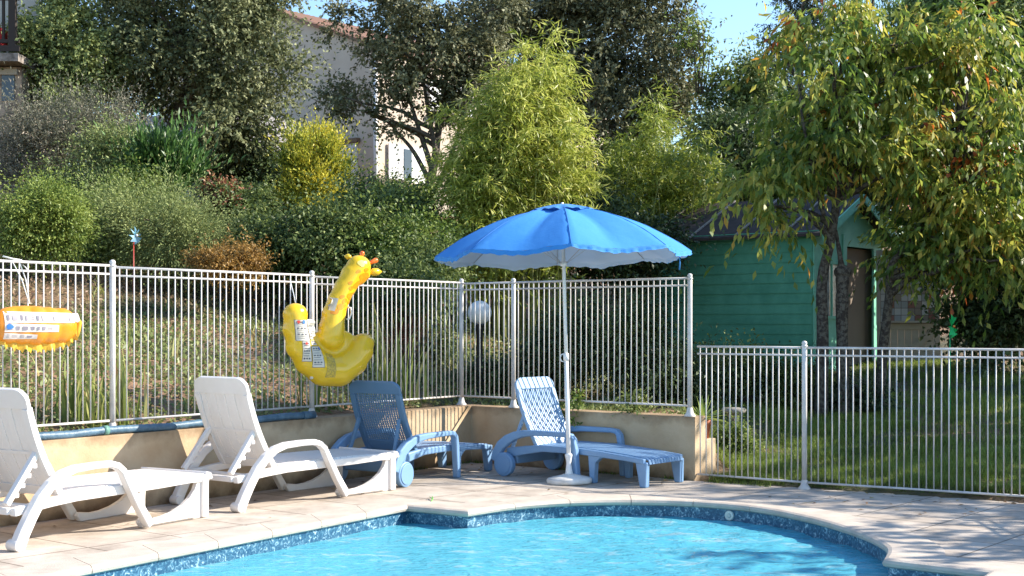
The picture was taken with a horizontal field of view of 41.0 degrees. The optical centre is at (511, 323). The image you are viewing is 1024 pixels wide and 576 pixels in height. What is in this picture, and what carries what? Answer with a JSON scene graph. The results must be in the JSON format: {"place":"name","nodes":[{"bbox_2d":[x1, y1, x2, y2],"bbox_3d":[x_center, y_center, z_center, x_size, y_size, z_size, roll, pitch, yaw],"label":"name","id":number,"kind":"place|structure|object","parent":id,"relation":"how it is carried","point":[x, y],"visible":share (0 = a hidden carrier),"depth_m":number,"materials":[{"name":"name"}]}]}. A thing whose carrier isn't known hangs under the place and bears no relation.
{"place":"outdoors","nodes":[
{"label":"outdoors","id":0,"kind":"place"},
{"bbox_2d":[0,178,1023,502],"bbox_3d":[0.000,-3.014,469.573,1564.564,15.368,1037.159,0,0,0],"label":"ground","id":1,"kind":"structure","parent":0,"point":[440,402],"depth_m":14.18,"materials":[{"name":"green plant"}]},
{"bbox_2d":[0,0,51,197],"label":"stone house","id":2,"kind":"structure","parent":1,"relation":"on","point":[14,61],"depth_m":24.07,"materials":[{"name":"beige stone"}]},
{"bbox_2d":[0,69,17,100],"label":"window","id":3,"kind":"structure","parent":2,"relation":"in","point":[7,74],"depth_m":24.07,"materials":[{"name":"blue glass"}]},
{"bbox_2d":[0,152,124,282],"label":"rounded shrub","id":4,"kind":"object","parent":1,"relation":"on","point":[56,203],"visible":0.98,"depth_m":15.70,"materials":[{"name":"green plant"}]},
{"bbox_2d":[39,337,107,422],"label":"iris clump","id":5,"kind":"object","parent":1,"relation":"on","point":[71,395],"visible":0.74,"depth_m":10.21,"materials":[{"name":"green plant"}]},
{"bbox_2d":[0,0,156,169],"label":"oak tree","id":6,"kind":"object","parent":1,"relation":"on","point":[55,33],"visible":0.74,"depth_m":24.38,"materials":[{"name":"green plant"}]},
{"bbox_2d":[62,359,120,427],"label":"iris clump","id":7,"kind":"object","parent":1,"relation":"on","point":[101,411],"visible":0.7,"depth_m":10.11,"materials":[{"name":"green plant"}]},
{"bbox_2d":[0,56,195,236],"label":"grey shrub","id":8,"kind":"object","parent":1,"relation":"on","point":[42,137],"visible":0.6,"depth_m":19.69,"materials":[{"name":"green plant"}]},
{"bbox_2d":[0,78,205,210],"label":"grey shrub","id":9,"kind":"object","parent":1,"relation":"on","point":[94,138],"visible":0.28,"depth_m":18.91,"materials":[{"name":"green plant"}]},
{"bbox_2d":[25,125,205,272],"bbox_3d":[-5.144,-1.446,18.114,2.038,2.589,2.932,0,0,17],"label":"olive shrub","id":10,"kind":"object","parent":1,"relation":"on","point":[103,249],"visible":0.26,"depth_m":17.99,"materials":[{"name":"green plant"}]},
{"bbox_2d":[97,328,153,425],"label":"iris clump","id":11,"kind":"object","parent":1,"relation":"on","point":[123,393],"visible":0.72,"depth_m":10.33,"materials":[{"name":"green plant"}]},
{"bbox_2d":[130,228,141,266],"bbox_3d":[-4.011,-0.484,14.595,0.060,1.117,0.200,0,0,22],"label":"toy pinwheel","id":12,"kind":"object","parent":1,"relation":"on","point":[136,239],"visible":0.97,"depth_m":14.60,"materials":[{"name":"white"}]},
{"bbox_2d":[94,98,246,226],"bbox_3d":[-4.885,-1.878,18.980,1.879,2.527,1.755,0,0,28],"label":"laurel","id":13,"kind":"object","parent":1,"relation":"on","point":[169,141],"visible":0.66,"depth_m":18.72,"materials":[{"name":"green plant"}]},
{"bbox_2d":[51,132,302,305],"bbox_3d":[-4.257,-1.035,17.245,3.101,2.874,3.576,0,0,-39],"label":"juniper","id":14,"kind":"object","parent":1,"relation":"on","point":[183,225],"visible":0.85,"depth_m":16.72,"materials":[{"name":"green plant"}]},
{"bbox_2d":[33,0,341,199],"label":"oak tree","id":15,"kind":"object","parent":1,"relation":"on","point":[196,48],"visible":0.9,"depth_m":25.31,"materials":[{"name":"green plant"}]},
{"bbox_2d":[182,160,251,233],"bbox_3d":[-4.036,-1.347,18.881,0.995,1.833,1.179,0,0,0],"label":"dry flower stand","id":16,"kind":"object","parent":1,"relation":"on","point":[222,181],"visible":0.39,"depth_m":18.71,"materials":[{"name":"plant"}]},
{"bbox_2d":[1,275,458,425],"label":"bank weeds","id":17,"kind":"object","parent":1,"relation":"on","point":[171,350],"visible":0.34,"depth_m":13.23,"materials":[{"name":"green plant"}]},
{"bbox_2d":[184,129,289,210],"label":"evergreen shrub","id":18,"kind":"object","parent":1,"relation":"on","point":[262,167],"visible":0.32,"depth_m":25.66,"materials":[{"name":"green plant"}]},
{"bbox_2d":[240,174,280,210],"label":"clipped hedge","id":19,"kind":"object","parent":1,"relation":"on","point":[267,187],"visible":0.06,"depth_m":23.89,"materials":[{"name":"green plant"}]},
{"bbox_2d":[194,157,334,310],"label":"evergreen shrub","id":20,"kind":"object","parent":1,"relation":"on","point":[263,217],"visible":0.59,"depth_m":17.36,"materials":[{"name":"green plant"}]},
{"bbox_2d":[54,324,478,418],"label":"bank stones","id":21,"kind":"object","parent":1,"relation":"on","point":[242,346],"visible":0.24,"depth_m":14.25,"materials":[{"name":"grey stone"}]},
{"bbox_2d":[275,351,336,409],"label":"iris clump","id":22,"kind":"object","parent":1,"relation":"on","point":[318,394],"visible":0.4,"depth_m":12.19,"materials":[{"name":"green plant"}]},
{"bbox_2d":[256,102,377,279],"bbox_3d":[-2.769,-1.822,20.019,1.853,2.861,1.937,0,0,0],"label":"thuja","id":23,"kind":"object","parent":1,"relation":"on","point":[326,150],"visible":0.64,"depth_m":19.70,"materials":[{"name":"yellow plant"}]},
{"bbox_2d":[88,9,606,212],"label":"house","id":24,"kind":"structure","parent":1,"relation":"on","point":[343,62],"depth_m":32.81,"materials":[{"name":"paint"}]},
{"bbox_2d":[340,138,359,188],"bbox_3d":[-3.918,-3.753,32.523,0.800,1.255,0.150,0,0,39],"label":"window","id":25,"kind":"structure","parent":24,"relation":"in","point":[354,140],"depth_m":32.36,"materials":[{"name":"white"}]},
{"bbox_2d":[388,143,424,187],"bbox_3d":[-2.485,-3.766,32.718,0.220,0.971,1.240,0,0,39],"label":"window","id":26,"kind":"structure","parent":24,"relation":"in","point":[406,157],"depth_m":32.62,"materials":[{"name":"white"}]},
{"bbox_2d":[429,86,472,119],"bbox_3d":[-1.475,-5.514,33.960,0.220,0.808,1.600,0,0,39],"label":"window","id":27,"kind":"structure","parent":24,"relation":"in","point":[429,86],"depth_m":33.48,"materials":[{"name":"white"}]},
{"bbox_2d":[242,121,461,321],"bbox_3d":[-1.967,-1.235,17.755,2.726,2.964,4.076,0,0,18],"label":"evergreen shrub","id":28,"kind":"object","parent":1,"relation":"on","point":[325,215],"visible":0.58,"depth_m":16.96,"materials":[{"name":"green plant"}]},
{"bbox_2d":[0,404,715,526],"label":"retaining wall","id":29,"kind":"structure","parent":1,"relation":"on","point":[492,425],"depth_m":11.82,"materials":[{"name":"beige concrete"}]},
{"bbox_2d":[39,411,316,439],"bbox_3d":[-3.672,0.767,8.771,0.072,0.075,6.931,0,0,35],"label":"pool hose","id":30,"kind":"object","parent":29,"relation":"on","point":[88,432],"visible":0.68,"depth_m":10.11,"materials":[{"name":"teal"}]},
{"bbox_2d":[0,260,465,426],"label":"metal fence","id":31,"kind":"object","parent":29,"relation":"on","point":[112,420],"visible":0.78,"depth_m":10.77,"materials":[{"name":"metal"}]},
{"bbox_2d":[0,256,81,352],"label":"inflatable ring","id":32,"kind":"object","parent":31,"relation":"hanging from","point":[30,328],"visible":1,"depth_m":9.13,"materials":[{"name":"orange plastic"}]},
{"bbox_2d":[282,251,381,386],"bbox_3d":[-1.487,-0.046,11.447,0.946,1.143,0.271,0,0,-38],"label":"inflatable giraffe","id":33,"kind":"object","parent":31,"relation":"hanging from","point":[331,352],"visible":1,"depth_m":11.36,"materials":[{"name":"yellow plastic"}]},
{"bbox_2d":[556,388,587,428],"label":"wall plant","id":34,"kind":"object","parent":29,"relation":"on","point":[574,403],"depth_m":12.53,"materials":[{"name":"green plant"}]},
{"bbox_2d":[463,273,695,416],"bbox_3d":[0.551,0.181,12.660,2.645,1.237,0.098,0,0,39],"label":"metal fence","id":35,"kind":"object","parent":29,"relation":"on","point":[513,397],"visible":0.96,"depth_m":12.54,"materials":[{"name":"metal"}]},
{"bbox_2d":[611,386,651,418],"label":"wall plant","id":36,"kind":"object","parent":29,"relation":"on","point":[637,407],"depth_m":12.29,"materials":[{"name":"green plant"}]},
{"bbox_2d":[684,395,728,437],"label":"potted agave","id":37,"kind":"object","parent":29,"relation":"on","point":[703,410],"visible":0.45,"depth_m":12.02,"materials":[{"name":"plant"}]},
{"bbox_2d":[0,227,728,441],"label":"ground cover","id":38,"kind":"object","parent":1,"relation":"on","point":[591,406],"visible":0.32,"depth_m":14.00,"materials":[{"name":"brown plant"}]},
{"bbox_2d":[166,222,288,300],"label":"rusty shrub","id":39,"kind":"object","parent":38,"relation":"on","point":[245,257],"visible":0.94,"depth_m":15.39,"materials":[{"name":"orange plant"}]},
{"bbox_2d":[306,138,497,309],"bbox_3d":[-1.324,-1.235,18.647,2.743,3.166,6.002,0,0,0],"label":"evergreen shrub","id":40,"kind":"object","parent":1,"relation":"on","point":[375,235],"visible":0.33,"depth_m":16.75,"materials":[{"name":"green plant"}]},
{"bbox_2d":[314,214,494,362],"bbox_3d":[-1.119,-0.387,15.578,1.849,1.852,3.384,0,0,15],"label":"evergreen shrub","id":41,"kind":"object","parent":1,"relation":"on","point":[422,265],"visible":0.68,"depth_m":14.90,"materials":[{"name":"green plant"}]},
{"bbox_2d":[368,304,440,400],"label":"iris clump","id":42,"kind":"object","parent":1,"relation":"on","point":[398,370],"visible":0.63,"depth_m":13.21,"materials":[{"name":"green plant"}]},
{"bbox_2d":[374,285,458,364],"bbox_3d":[-1.058,0.152,14.806,1.044,1.127,0.843,0,0,0],"label":"dry flower stand","id":43,"kind":"object","parent":1,"relation":"on","point":[407,336],"visible":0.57,"depth_m":14.75,"materials":[{"name":"plant"}]},
{"bbox_2d":[292,0,548,199],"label":"oak tree","id":44,"kind":"object","parent":1,"relation":"on","point":[457,37],"visible":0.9,"depth_m":21.73,"materials":[{"name":"green plant"}]},
{"bbox_2d":[359,292,493,367],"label":"bed shrub","id":45,"kind":"object","parent":1,"relation":"on","point":[442,345],"visible":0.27,"depth_m":15.44,"materials":[{"name":"green plant"}]},
{"bbox_2d":[468,301,491,393],"bbox_3d":[-0.338,0.249,14.300,0.250,0.981,0.250,0,0,0],"label":"garden lamp","id":46,"kind":"object","parent":1,"relation":"on","point":[481,325],"visible":0.75,"depth_m":14.26,"materials":[{"name":"white"}]},
{"bbox_2d":[422,334,548,399],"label":"bed shrub","id":47,"kind":"object","parent":1,"relation":"on","point":[491,374],"visible":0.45,"depth_m":14.38,"materials":[{"name":"green plant"}]},
{"bbox_2d":[63,93,907,256],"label":"distant woods","id":48,"kind":"object","parent":1,"relation":"on","point":[686,120],"visible":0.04,"depth_m":44.19,"materials":[{"name":"green plant"}]},
{"bbox_2d":[0,462,1023,570],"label":"pool deck","id":49,"kind":"structure","parent":1,"relation":"on","point":[989,530],"depth_m":10.02,"materials":[{"name":"stone"}]},
{"bbox_2d":[0,387,212,551],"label":"sun lounger","id":50,"kind":"object","parent":49,"relation":"on","point":[25,465],"visible":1,"depth_m":8.59,"materials":[{"name":"white plastic"}]},
{"bbox_2d":[169,376,398,512],"bbox_3d":[-1.712,0.872,10.682,0.780,0.966,1.759,0,0,38],"label":"sun lounger","id":51,"kind":"object","parent":49,"relation":"on","point":[232,432],"visible":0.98,"depth_m":10.27,"materials":[{"name":"white plastic"}]},
{"bbox_2d":[331,380,492,486],"bbox_3d":[-0.840,0.916,12.085,0.758,0.871,1.644,0,0,31],"label":"sun lounger","id":52,"kind":"object","parent":49,"relation":"on","point":[410,448],"visible":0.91,"depth_m":11.65,"materials":[{"name":"blue plastic"}]},
{"bbox_2d":[0,494,1023,575],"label":"pool coping","id":53,"kind":"object","parent":49,"relation":"on","point":[904,549],"visible":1,"depth_m":8.97,"materials":[{"name":"stone"}]},
{"bbox_2d":[54,464,1015,525],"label":"fallen leaves","id":54,"kind":"object","parent":49,"relation":"on","point":[664,480],"visible":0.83,"depth_m":10.56,"materials":[{"name":"brown plant"}]},
{"bbox_2d":[434,202,691,484],"bbox_3d":[0.438,0.161,11.641,2.052,2.390,2.052,0,0,21],"label":"beach umbrella","id":55,"kind":"object","parent":49,"relation":"on","point":[562,234],"visible":1,"depth_m":11.29,"materials":[{"name":"blue fabric"}]},
{"bbox_2d":[491,376,683,487],"bbox_3d":[0.668,0.916,11.986,1.644,0.871,0.758,0,0,41],"label":"sun lounger","id":56,"kind":"object","parent":49,"relation":"on","point":[548,447],"visible":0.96,"depth_m":12.12,"materials":[{"name":"blue plastic"}]},
{"bbox_2d":[697,341,1023,496],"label":"metal fence","id":57,"kind":"object","parent":49,"relation":"on","point":[804,482],"visible":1,"depth_m":10.99,"materials":[{"name":"metal"}]},
{"bbox_2d":[416,18,617,342],"bbox_3d":[0.099,-1.925,18.553,2.781,4.347,3.569,0,0,0],"label":"bamboo clump","id":58,"kind":"object","parent":1,"relation":"on","point":[514,135],"visible":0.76,"depth_m":18.11,"materials":[{"name":"plant"}]},
{"bbox_2d":[87,505,953,575],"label":"pool basin","id":59,"kind":"object","parent":1,"relation":"in","point":[322,534],"visible":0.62,"depth_m":9.75,"materials":[{"name":"blue tile"}]},
{"bbox_2d":[725,511,733,520],"bbox_3d":[1.625,1.435,10.251,0.074,0.074,0.026,0,0,37],"label":"pool light fitting","id":60,"kind":"object","parent":59,"relation":"attached to","point":[729,515],"visible":1,"depth_m":10.24,"materials":[{"name":"white plastic"}]},
{"bbox_2d":[471,267,624,398],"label":"bed shrub","id":61,"kind":"object","parent":1,"relation":"on","point":[583,330],"visible":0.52,"depth_m":14.76,"materials":[{"name":"green plant"}]},
{"bbox_2d":[436,0,732,176],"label":"oak tree","id":62,"kind":"object","parent":1,"relation":"on","point":[614,87],"visible":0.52,"depth_m":27.11,"materials":[{"name":"green plant"}]},
{"bbox_2d":[526,153,724,308],"bbox_3d":[1.350,-1.089,19.463,2.813,2.814,3.762,0,0,-43],"label":"evergreen shrub","id":63,"kind":"object","parent":1,"relation":"on","point":[633,269],"visible":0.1,"depth_m":18.89,"materials":[{"name":"green plant"}]},
{"bbox_2d":[534,264,761,423],"bbox_3d":[1.372,0.310,14.406,2.310,2.112,2.240,0,0,0],"label":"bed shrub","id":64,"kind":"object","parent":1,"relation":"on","point":[695,380],"visible":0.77,"depth_m":14.17,"materials":[{"name":"green plant"}]},
{"bbox_2d":[579,75,735,312],"bbox_3d":[2.239,-1.787,21.277,2.595,3.976,3.251,0,0,0],"label":"bamboo clump","id":65,"kind":"object","parent":1,"relation":"on","point":[655,187],"visible":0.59,"depth_m":20.71,"materials":[{"name":"plant"}]},
{"bbox_2d":[577,82,777,214],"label":"evergreen shrub","id":66,"kind":"object","parent":1,"relation":"on","point":[723,123],"visible":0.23,"depth_m":23.01,"materials":[{"name":"green plant"}]},
{"bbox_2d":[645,3,800,163],"bbox_3d":[4.215,-3.240,25.555,3.285,5.841,3.991,0,0,0],"label":"ash tree","id":67,"kind":"object","parent":1,"relation":"on","point":[744,92],"visible":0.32,"depth_m":25.73,"materials":[{"name":"green plant"}]},
{"bbox_2d":[721,407,745,427],"bbox_3d":[2.168,0.956,13.400,0.250,0.277,0.244,0,0,0],"label":"stone pedestal","id":68,"kind":"object","parent":1,"relation":"on","point":[732,409],"visible":0.45,"depth_m":13.33,"materials":[{"name":"white stone"}]},
{"bbox_2d":[710,405,777,456],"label":"bed shrub","id":69,"kind":"object","parent":1,"relation":"on","point":[738,436],"visible":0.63,"depth_m":12.76,"materials":[{"name":"green plant"}]},
{"bbox_2d":[683,327,836,406],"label":"bed shrub","id":70,"kind":"object","parent":1,"relation":"on","point":[769,376],"visible":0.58,"depth_m":15.47,"materials":[{"name":"green plant"}]},
{"bbox_2d":[743,0,840,141],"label":"conifer tree","id":71,"kind":"object","parent":1,"relation":"on","point":[804,5],"visible":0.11,"depth_m":30.95,"materials":[{"name":"green plant"}]},
{"bbox_2d":[652,194,939,371],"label":"garden shed","id":72,"kind":"structure","parent":1,"relation":"on","point":[770,306],"depth_m":19.52,"materials":[{"name":"green painted wood"},{"name":"roofing felt"},{"name":"glass"}]},
{"bbox_2d":[820,260,837,318],"bbox_3d":[4.436,-0.470,19.070,0.049,0.800,0.660,0,0,39],"label":"window","id":73,"kind":"structure","parent":72,"relation":"in","point":[831,282],"depth_m":19.06,"materials":[{"name":"green glass"}]},
{"bbox_2d":[876,250,939,360],"bbox_3d":[5.791,-0.130,20.016,0.903,1.900,0.145,0,0,10],"label":"door","id":74,"kind":"structure","parent":72,"relation":"in","point":[907,334],"depth_m":20.06,"materials":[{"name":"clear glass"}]},
{"bbox_2d":[644,358,1023,497],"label":"lawn grass","id":75,"kind":"structure","parent":1,"relation":"on","point":[960,467],"depth_m":13.05,"materials":[{"name":"green plant"}]},
{"bbox_2d":[659,0,1019,415],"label":"cherry tree","id":76,"kind":"object","parent":1,"relation":"on","point":[865,149],"visible":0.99,"depth_m":14.67,"materials":[{"name":"green plant"}]},
{"bbox_2d":[735,100,948,232],"bbox_3d":[5.593,-1.888,23.599,4.600,4.380,3.169,0,0,0],"label":"dark hedge tree","id":77,"kind":"object","parent":1,"relation":"on","point":[870,197],"visible":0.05,"depth_m":23.08,"materials":[{"name":"green plant"}]},
{"bbox_2d":[790,354,905,417],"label":"bed shrub","id":78,"kind":"object","parent":1,"relation":"on","point":[863,399],"visible":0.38,"depth_m":15.11,"materials":[{"name":"green plant"}]},
{"bbox_2d":[810,0,886,204],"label":"cypress tree","id":79,"kind":"object","parent":1,"relation":"on","point":[839,3],"visible":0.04,"depth_m":24.78,"materials":[{"name":"green plant"}]},
{"bbox_2d":[874,0,928,232],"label":"cypress tree","id":80,"kind":"object","parent":1,"relation":"on","point":[889,12],"visible":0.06,"depth_m":24.82,"materials":[{"name":"green plant"}]},
{"bbox_2d":[831,0,1023,411],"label":"cherry tree","id":81,"kind":"object","parent":1,"relation":"on","point":[951,248],"visible":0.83,"depth_m":14.70,"materials":[{"name":"green plant"}]},
{"bbox_2d":[909,0,950,233],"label":"cypress tree","id":82,"kind":"object","parent":1,"relation":"on","point":[932,109],"visible":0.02,"depth_m":24.67,"materials":[{"name":"green plant"}]},
{"bbox_2d":[852,0,1023,176],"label":"broadleaf tree","id":83,"kind":"object","parent":1,"relation":"on","point":[1017,6],"visible":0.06,"depth_m":19.38,"materials":[{"name":"green plant"}]},
{"bbox_2d":[948,314,957,413],"bbox_3d":[4.662,0.466,14.490,0.072,1.139,0.260,0,0,32],"label":"toy pinwheel","id":84,"kind":"object","parent":1,"relation":"on","point":[952,331],"visible":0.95,"depth_m":14.50,"materials":[{"name":"green"}]},
{"bbox_2d":[887,109,1023,377],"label":"dark hedge tree","id":85,"kind":"object","parent":1,"relation":"on","point":[1006,330],"visible":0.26,"depth_m":18.02,"materials":[{"name":"green plant"}]},
{"bbox_2d":[156,516,887,575],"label":"water","id":86,"kind":"structure","parent":0,"point":[626,546],"depth_m":8.81,"materials":[{"name":"blue liquid"}]},
{"bbox_2d":[45,0,1022,233],"label":"sky","id":87,"kind":"structure","parent":0,"point":[744,18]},
{"bbox_2d":[414,459,770,486],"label":"weeds","id":88,"kind":"object","parent":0,"point":[664,477],"visible":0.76,"depth_m":11.91,"materials":[{"name":"green plant"}]}
]}

